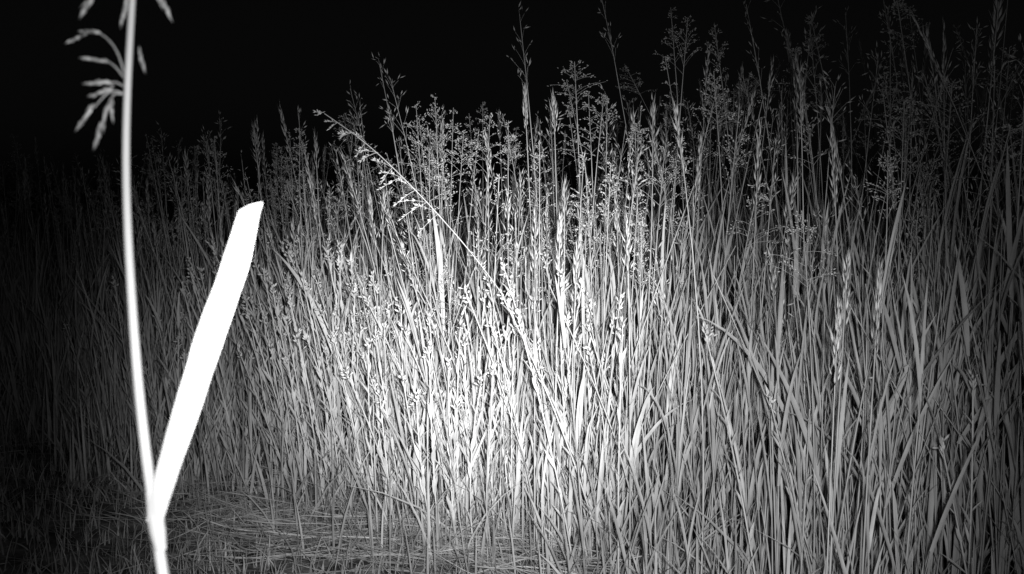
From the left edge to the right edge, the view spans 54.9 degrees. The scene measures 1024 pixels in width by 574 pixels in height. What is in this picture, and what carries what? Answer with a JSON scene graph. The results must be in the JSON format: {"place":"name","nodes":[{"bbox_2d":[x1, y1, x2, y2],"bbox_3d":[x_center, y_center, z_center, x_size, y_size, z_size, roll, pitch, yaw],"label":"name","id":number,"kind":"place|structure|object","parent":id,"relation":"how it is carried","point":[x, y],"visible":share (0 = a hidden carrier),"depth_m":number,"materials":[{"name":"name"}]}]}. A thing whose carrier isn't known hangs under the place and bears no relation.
{"place":"outdoors","nodes":[
{"label":"outdoors","id":0,"kind":"place"},
{"bbox_2d":[0,0,1023,573],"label":"tall grass","id":1,"kind":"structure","parent":0,"point":[896,304],"depth_m":2.43,"materials":[{"name":"grey plant"}]},
{"bbox_2d":[0,203,1023,573],"bbox_3d":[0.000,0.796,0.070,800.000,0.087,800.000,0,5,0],"label":"ground","id":2,"kind":"structure","parent":0,"point":[76,529],"depth_m":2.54,"materials":[{"name":"grey plant"}]},
{"bbox_2d":[63,0,262,573],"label":"grass stalk","id":3,"kind":"object","parent":2,"relation":"on","point":[211,332],"depth_m":0.32,"materials":[{"name":"white plant"}]},
{"bbox_2d":[0,425,743,573],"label":"straw litter","id":4,"kind":"object","parent":2,"relation":"on","point":[287,521],"visible":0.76,"depth_m":2.26,"materials":[{"name":"grey plant"}]},
{"bbox_2d":[0,0,1023,202],"label":"sky","id":5,"kind":"structure","parent":0,"point":[237,58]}
]}

